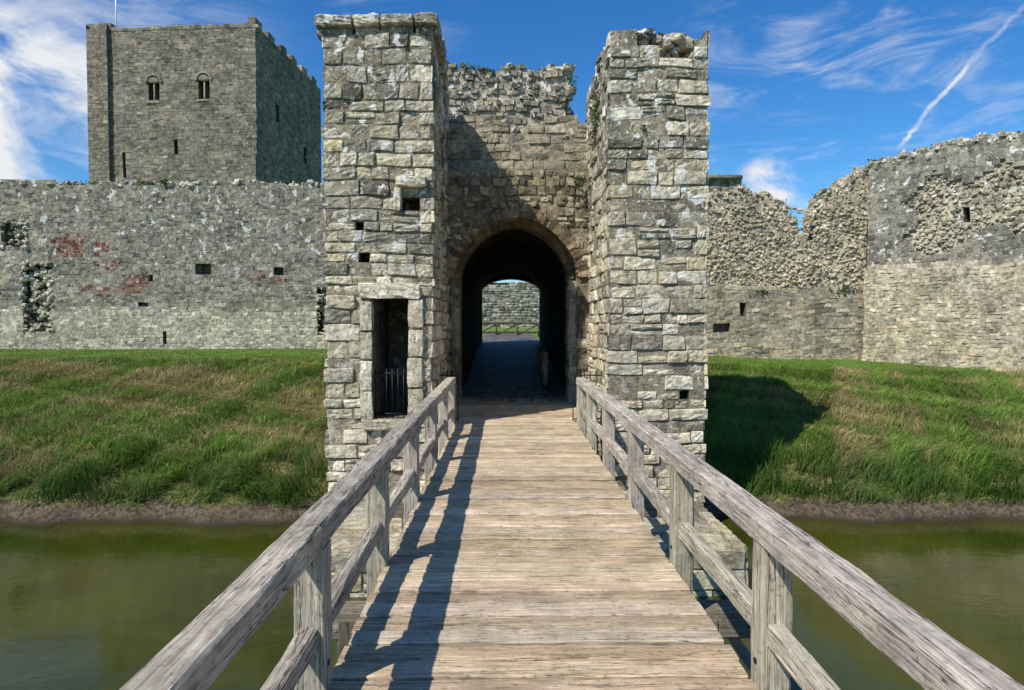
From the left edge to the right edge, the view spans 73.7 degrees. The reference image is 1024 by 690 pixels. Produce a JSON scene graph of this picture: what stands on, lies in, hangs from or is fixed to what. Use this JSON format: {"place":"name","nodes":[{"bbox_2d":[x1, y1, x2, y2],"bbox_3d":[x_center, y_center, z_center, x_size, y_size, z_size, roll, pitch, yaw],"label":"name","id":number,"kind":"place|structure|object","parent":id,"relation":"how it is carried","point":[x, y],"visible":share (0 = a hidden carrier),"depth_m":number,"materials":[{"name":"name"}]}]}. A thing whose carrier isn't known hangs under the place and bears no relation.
{"place":"outdoors","nodes":[
{"label":"outdoors","id":0,"kind":"place"},
{"bbox_2d":[0,516,1023,689],"bbox_3d":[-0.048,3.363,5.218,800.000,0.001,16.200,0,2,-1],"label":"moat water","id":1,"kind":"structure","parent":0,"point":[100,606],"depth_m":8.83,"materials":[{"name":"green liquid"}]},
{"bbox_2d":[0,327,1023,526],"bbox_3d":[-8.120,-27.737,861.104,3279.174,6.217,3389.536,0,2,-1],"label":"ground","id":2,"kind":"structure","parent":0,"point":[238,513],"depth_m":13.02,"materials":[{"name":"green plant"}]},
{"bbox_2d":[0,179,327,349],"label":"stone curtain wall","id":3,"kind":"structure","parent":2,"relation":"on","point":[118,264],"depth_m":25.79,"materials":[{"name":"grey stone"}]},
{"bbox_2d":[63,176,306,186],"bbox_3d":[-13.820,-6.132,26.302,13.279,0.444,1.693,0,2,-1],"label":"wall plant","id":4,"kind":"object","parent":3,"relation":"attached to","point":[164,181],"depth_m":25.78,"materials":[{"name":"green plant"}]},
{"bbox_2d":[86,17,321,185],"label":"castle keep","id":5,"kind":"structure","parent":2,"relation":"on","point":[213,103],"depth_m":64.60,"materials":[{"name":"stone"}]},
{"bbox_2d":[115,0,116,26],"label":"flagpole","id":6,"kind":"object","parent":5,"relation":"on","point":[116,12],"visible":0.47,"depth_m":65.53,"materials":[{"name":"white metal"}]},
{"bbox_2d":[0,348,1012,376],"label":"lawn grass","id":7,"kind":"structure","parent":2,"relation":"on","point":[269,352],"depth_m":23.35,"materials":[{"name":"green plant"}]},
{"bbox_2d":[482,282,538,327],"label":"ward wall","id":8,"kind":"structure","parent":2,"relation":"on","point":[510,302],"depth_m":61.90,"materials":[{"name":"grey stone"}]},
{"bbox_2d":[482,322,538,336],"bbox_3d":[0.323,-0.911,40.001,7.496,0.850,0.103,0,2,-1],"label":"yard fence","id":9,"kind":"object","parent":2,"relation":"on","point":[506,331],"visible":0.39,"depth_m":39.96,"materials":[{"name":"brown wood"}]},
{"bbox_2d":[314,12,747,597],"bbox_3d":[-0.065,-1.492,19.522,6.636,10.060,21.877,0,2,-1],"label":"castle gatehouse","id":10,"kind":"object","parent":2,"relation":"on","point":[450,190],"visible":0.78,"depth_m":11.49,"materials":[{"name":"stone"}]},
{"bbox_2d":[453,62,581,201],"bbox_3d":[0.192,-4.677,15.406,3.503,3.418,1.835,1,2,24],"label":"turret ivy","id":11,"kind":"object","parent":10,"relation":"attached to","point":[494,73],"visible":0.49,"depth_m":15.05,"materials":[{"name":"green plant"}]},
{"bbox_2d":[590,91,646,158],"bbox_3d":[1.887,-4.532,12.282,1.791,1.968,1.216,2,3,39],"label":"wall plant","id":12,"kind":"object","parent":10,"relation":"attached to","point":[595,110],"depth_m":12.61,"materials":[{"name":"green plant"}]},
{"bbox_2d":[119,377,1023,689],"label":"wooden footbridge","id":13,"kind":"object","parent":2,"relation":"on","point":[527,553],"visible":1,"depth_m":4.12,"materials":[{"name":"brown wood"}]},
{"bbox_2d":[375,368,601,422],"bbox_3d":[-0.402,0.900,12.227,4.036,1.040,0.617,0,2,-12],"label":"iron railing","id":14,"kind":"object","parent":13,"relation":"on","point":[447,375],"visible":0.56,"depth_m":11.64,"materials":[{"name":"black metal"}]},
{"bbox_2d":[704,164,873,359],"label":"stone curtain wall","id":15,"kind":"structure","parent":2,"relation":"on","point":[756,242],"depth_m":25.05,"materials":[{"name":"grey stone"}]},
{"bbox_2d":[861,129,1023,372],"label":"ruined bastion wall","id":16,"kind":"structure","parent":2,"relation":"on","point":[943,284],"depth_m":22.46,"materials":[{"name":"grey stone"}]},
{"bbox_2d":[726,131,1023,298],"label":"wall plant","id":17,"kind":"object","parent":16,"relation":"attached to","point":[815,196],"depth_m":24.99,"materials":[{"name":"green plant"}]},
{"bbox_2d":[0,0,1023,282],"label":"sky","id":18,"kind":"structure","parent":0,"point":[802,93],"materials":[{"name":"blue"}]},
{"bbox_2d":[462,333,565,395],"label":"cobbled path","id":19,"kind":"structure","parent":0,"point":[504,364],"depth_m":21.09,"materials":[{"name":"grey stone"}]},
{"bbox_2d":[537,346,547,384],"bbox_3d":[0.894,0.546,20.340,0.126,0.850,4.726,0,2,0],"label":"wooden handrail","id":20,"kind":"object","parent":19,"relation":"on","point":[542,363],"visible":0.96,"depth_m":18.00,"materials":[{"name":"brown wood"}]},
{"bbox_2d":[706,174,742,192],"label":"distant stone tower","id":21,"kind":"structure","parent":0,"point":[722,182],"depth_m":44.74,"materials":[{"name":"grey stone"}]}
]}

